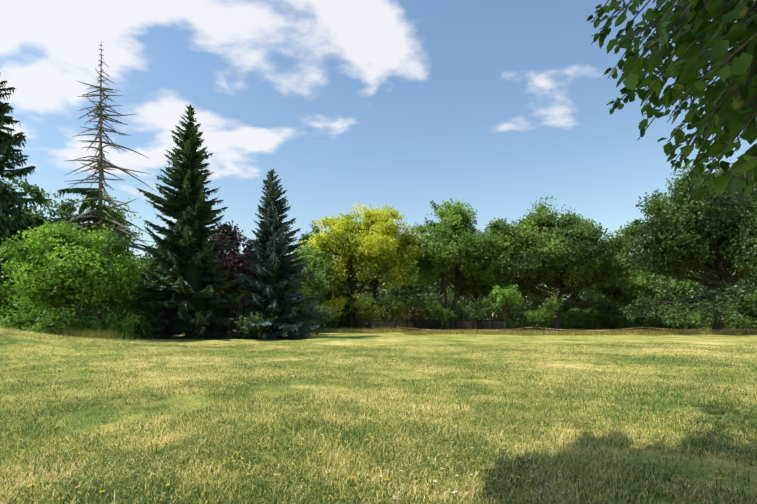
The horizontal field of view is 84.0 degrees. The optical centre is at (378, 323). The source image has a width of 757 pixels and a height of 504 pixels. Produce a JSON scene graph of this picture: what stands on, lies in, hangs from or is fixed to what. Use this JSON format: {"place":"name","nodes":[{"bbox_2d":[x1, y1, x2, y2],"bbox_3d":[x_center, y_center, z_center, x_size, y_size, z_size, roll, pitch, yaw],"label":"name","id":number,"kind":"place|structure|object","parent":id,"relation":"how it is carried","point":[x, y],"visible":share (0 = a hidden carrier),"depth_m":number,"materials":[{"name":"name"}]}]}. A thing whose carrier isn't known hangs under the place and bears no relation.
{"place":"outdoors","nodes":[
{"label":"outdoors","id":0,"kind":"place"},
{"bbox_2d":[0,326,756,503],"bbox_3d":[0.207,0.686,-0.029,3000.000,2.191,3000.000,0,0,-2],"label":"meadow ground","id":1,"kind":"structure","parent":0,"point":[337,339],"depth_m":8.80,"materials":[{"name":"green plant"}]},
{"bbox_2d":[0,242,22,308],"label":"tree","id":2,"kind":"object","parent":1,"relation":"on","point":[5,288],"visible":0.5,"depth_m":40.21,"materials":[{"name":"green plant"}]},
{"bbox_2d":[0,242,37,314],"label":"tree","id":3,"kind":"object","parent":1,"relation":"on","point":[1,296],"depth_m":44.32,"materials":[{"name":"green plant"}]},
{"bbox_2d":[0,178,38,226],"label":"tree","id":4,"kind":"object","parent":1,"relation":"on","point":[6,186],"visible":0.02,"depth_m":50.60,"materials":[{"name":"green plant"}]},
{"bbox_2d":[0,66,47,318],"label":"thin spruce","id":5,"kind":"object","parent":1,"relation":"on","point":[8,140],"visible":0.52,"depth_m":43.36,"materials":[{"name":"green plant"}]},
{"bbox_2d":[2,178,87,316],"bbox_3d":[-42.198,-8.346,54.005,14.972,19.481,15.594,0,0,42],"label":"tree","id":6,"kind":"object","parent":1,"relation":"on","point":[31,219],"visible":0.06,"depth_m":52.02,"materials":[{"name":"green plant"}]},
{"bbox_2d":[0,220,159,339],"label":"bright shrub","id":7,"kind":"object","parent":1,"relation":"on","point":[67,272],"visible":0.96,"depth_m":31.10,"materials":[{"name":"green plant"}]},
{"bbox_2d":[50,45,162,313],"bbox_3d":[-25.861,-12.482,39.244,12.136,27.526,10.681,0,0,-2],"label":"dead spruce","id":8,"kind":"object","parent":1,"relation":"on","point":[93,194],"visible":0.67,"depth_m":38.90,"materials":[{"name":"brown plant"}]},
{"bbox_2d":[82,193,142,313],"bbox_3d":[-26.585,-5.736,41.437,7.269,14.038,6.608,0,0,-2],"label":"slender tree","id":9,"kind":"object","parent":1,"relation":"on","point":[117,213],"visible":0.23,"depth_m":40.64,"materials":[{"name":"green plant"}]},
{"bbox_2d":[104,257,170,330],"bbox_3d":[-28.392,-3.352,49.508,10.675,9.490,12.080,0,0,-42],"label":"tree","id":10,"kind":"object","parent":1,"relation":"on","point":[139,292],"depth_m":48.05,"materials":[{"name":"green plant"}]},
{"bbox_2d":[113,243,168,328],"bbox_3d":[-28.012,-4.405,54.798,11.375,11.822,13.924,0,0,-2],"label":"tree","id":11,"kind":"object","parent":1,"relation":"on","point":[150,260],"depth_m":51.25,"materials":[{"name":"green plant"}]},
{"bbox_2d":[112,104,255,341],"bbox_3d":[-18.800,-9.252,39.888,13.268,23.031,12.532,0,0,36],"label":"tall spruce","id":12,"kind":"object","parent":1,"relation":"on","point":[182,298],"visible":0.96,"depth_m":38.46,"materials":[{"name":"green plant"}]},
{"bbox_2d":[0,283,367,332],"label":"thicket","id":13,"kind":"object","parent":1,"relation":"on","point":[347,319],"visible":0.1,"depth_m":71.05,"materials":[{"name":"green plant"}]},
{"bbox_2d":[211,289,244,314],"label":"tree","id":14,"kind":"object","parent":1,"relation":"on","point":[213,292],"visible":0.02,"depth_m":57.33,"materials":[{"name":"green plant"}]},
{"bbox_2d":[213,308,247,332],"bbox_3d":[-15.278,-0.090,42.240,4.643,3.169,4.112,0,0,-2],"label":"shrub","id":15,"kind":"object","parent":1,"relation":"on","point":[230,313],"visible":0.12,"depth_m":41.81,"materials":[{"name":"green plant"}]},
{"bbox_2d":[209,220,258,331],"bbox_3d":[-17.426,-5.041,49.913,11.068,13.164,11.441,0,0,-2],"label":"copper tree","id":16,"kind":"object","parent":1,"relation":"on","point":[231,260],"visible":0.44,"depth_m":47.42,"materials":[{"name":"purple plant"}]},
{"bbox_2d":[232,312,276,338],"bbox_3d":[-11.816,0.198,39.415,4.175,2.821,3.885,0,0,36],"label":"shrub","id":17,"kind":"object","parent":1,"relation":"on","point":[256,318],"visible":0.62,"depth_m":38.63,"materials":[{"name":"green plant"}]},
{"bbox_2d":[215,290,300,313],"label":"tree","id":18,"kind":"object","parent":1,"relation":"on","point":[246,305],"visible":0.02,"depth_m":58.56,"materials":[{"name":"green plant"}]},
{"bbox_2d":[227,169,325,339],"bbox_3d":[-10.242,-6.391,41.923,10.110,17.834,11.075,0,0,-2],"label":"blue spruce","id":19,"kind":"object","parent":1,"relation":"on","point":[272,262],"visible":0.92,"depth_m":40.69,"materials":[{"name":"green plant"}]},
{"bbox_2d":[283,305,316,323],"bbox_3d":[-8.583,-0.278,43.989,4.363,3.557,3.968,0,0,-2],"label":"shrub","id":20,"kind":"object","parent":1,"relation":"on","point":[303,315],"visible":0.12,"depth_m":43.27,"materials":[{"name":"green plant"}]},
{"bbox_2d":[284,258,333,309],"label":"tree","id":21,"kind":"object","parent":1,"relation":"on","point":[313,286],"visible":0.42,"depth_m":55.85,"materials":[{"name":"green plant"}]},
{"bbox_2d":[292,224,329,254],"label":"tree","id":22,"kind":"object","parent":1,"relation":"on","point":[305,237],"visible":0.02,"depth_m":110.84,"materials":[{"name":"green plant"}]},
{"bbox_2d":[290,241,342,323],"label":"tree","id":23,"kind":"object","parent":1,"relation":"on","point":[312,253],"visible":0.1,"depth_m":64.17,"materials":[{"name":"green plant"}]},
{"bbox_2d":[303,303,339,334],"bbox_3d":[-7.449,-0.491,50.021,4.793,4.021,4.465,0,0,38],"label":"shrub","id":24,"kind":"object","parent":1,"relation":"on","point":[320,310],"visible":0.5,"depth_m":49.48,"materials":[{"name":"green plant"}]},
{"bbox_2d":[331,256,357,297],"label":"tree","id":25,"kind":"object","parent":1,"relation":"on","point":[346,289],"visible":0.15,"depth_m":76.50,"materials":[{"name":"green plant"}]},
{"bbox_2d":[298,201,430,328],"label":"golden tree","id":26,"kind":"object","parent":1,"relation":"on","point":[365,253],"visible":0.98,"depth_m":68.98,"materials":[{"name":"yellow plant"}]},
{"bbox_2d":[0,327,755,503],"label":"meadow flowers","id":27,"kind":"object","parent":1,"relation":"on","point":[102,491],"visible":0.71,"depth_m":4.91,"materials":[{"name":"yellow plant"}]},
{"bbox_2d":[0,326,756,503],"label":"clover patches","id":28,"kind":"object","parent":1,"relation":"on","point":[257,475],"visible":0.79,"depth_m":5.52,"materials":[{"name":"green plant"}]},
{"bbox_2d":[5,275,756,318],"bbox_3d":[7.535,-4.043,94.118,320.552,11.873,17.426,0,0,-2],"label":"thicket","id":29,"kind":"object","parent":1,"relation":"on","point":[466,312],"visible":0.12,"depth_m":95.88,"materials":[{"name":"green plant"}]},
{"bbox_2d":[364,224,398,317],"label":"tree","id":30,"kind":"object","parent":1,"relation":"on","point":[379,280],"visible":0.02,"depth_m":101.64,"materials":[{"name":"green plant"}]},
{"bbox_2d":[18,326,756,340],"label":"tall grass","id":31,"kind":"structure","parent":1,"relation":"on","point":[387,329],"depth_m":59.57,"materials":[{"name":"green plant"}]},
{"bbox_2d":[380,266,437,328],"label":"tree","id":32,"kind":"object","parent":1,"relation":"on","point":[405,291],"visible":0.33,"depth_m":85.23,"materials":[{"name":"green plant"}]},
{"bbox_2d":[81,319,748,329],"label":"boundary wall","id":33,"kind":"structure","parent":1,"relation":"on","point":[470,324],"depth_m":91.40,"materials":[{"name":"stone"}]},
{"bbox_2d":[423,233,452,295],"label":"tree","id":34,"kind":"object","parent":1,"relation":"on","point":[439,277],"visible":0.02,"depth_m":104.94,"materials":[{"name":"green plant"}]},
{"bbox_2d":[401,198,504,329],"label":"chestnut tree","id":35,"kind":"object","parent":1,"relation":"on","point":[450,248],"visible":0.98,"depth_m":72.51,"materials":[{"name":"green plant"}]},
{"bbox_2d":[441,268,504,328],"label":"tree","id":36,"kind":"object","parent":1,"relation":"on","point":[484,289],"visible":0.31,"depth_m":82.65,"materials":[{"name":"green plant"}]},
{"bbox_2d":[481,285,523,331],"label":"young tree","id":37,"kind":"object","parent":1,"relation":"on","point":[503,302],"visible":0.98,"depth_m":62.24,"materials":[{"name":"green plant"}]},
{"bbox_2d":[500,268,544,314],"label":"tree","id":38,"kind":"object","parent":1,"relation":"on","point":[522,289],"depth_m":98.48,"materials":[{"name":"green plant"}]},
{"bbox_2d":[468,195,640,330],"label":"oak tree","id":39,"kind":"object","parent":1,"relation":"on","point":[568,252],"visible":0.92,"depth_m":70.74,"materials":[{"name":"green plant"}]},
{"bbox_2d":[544,284,595,314],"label":"tree","id":40,"kind":"object","parent":1,"relation":"on","point":[574,295],"depth_m":92.96,"materials":[{"name":"green plant"}]},
{"bbox_2d":[396,323,746,330],"bbox_3d":[37.361,0.864,64.376,69.120,1.988,7.783,0,0,4],"label":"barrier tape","id":41,"kind":"object","parent":1,"relation":"on","point":[582,330],"visible":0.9,"depth_m":61.06,"materials":[{"name":"grey plastic"}]},
{"bbox_2d":[580,262,654,328],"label":"tree","id":42,"kind":"object","parent":1,"relation":"on","point":[622,289],"visible":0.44,"depth_m":79.93,"materials":[{"name":"green plant"}]},
{"bbox_2d":[505,302,756,329],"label":"thicket","id":43,"kind":"object","parent":1,"relation":"on","point":[534,318],"visible":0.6,"depth_m":83.17,"materials":[{"name":"green plant"}]},
{"bbox_2d":[617,218,650,273],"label":"tree","id":44,"kind":"object","parent":1,"relation":"on","point":[636,223],"visible":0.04,"depth_m":103.79,"materials":[{"name":"green plant"}]},
{"bbox_2d":[611,275,679,328],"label":"tree","id":45,"kind":"object","parent":1,"relation":"on","point":[651,291],"visible":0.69,"depth_m":78.15,"materials":[{"name":"green plant"}]},
{"bbox_2d":[587,0,756,200],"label":"tree","id":46,"kind":"object","parent":1,"relation":"on","point":[695,35],"visible":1,"depth_m":1.57,"materials":[{"name":"green plant"}]},
{"bbox_2d":[639,265,706,300],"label":"tree","id":47,"kind":"object","parent":1,"relation":"on","point":[683,286],"visible":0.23,"depth_m":84.56,"materials":[{"name":"green plant"}]},
{"bbox_2d":[615,149,756,332],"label":"tree","id":48,"kind":"object","parent":1,"relation":"on","point":[701,233],"visible":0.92,"depth_m":58.16,"materials":[{"name":"green plant"}]},
{"bbox_2d":[688,256,754,293],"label":"tree","id":49,"kind":"object","parent":1,"relation":"on","point":[710,287],"visible":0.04,"depth_m":98.18,"materials":[{"name":"green plant"}]},
{"bbox_2d":[741,270,756,288],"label":"tree","id":50,"kind":"object","parent":1,"relation":"on","point":[754,274],"visible":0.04,"depth_m":95.73,"materials":[{"name":"green plant"}]},
{"bbox_2d":[0,0,756,318],"label":"sky","id":51,"kind":"structure","parent":0,"point":[501,107],"materials":[{"name":"blue"}]}
]}

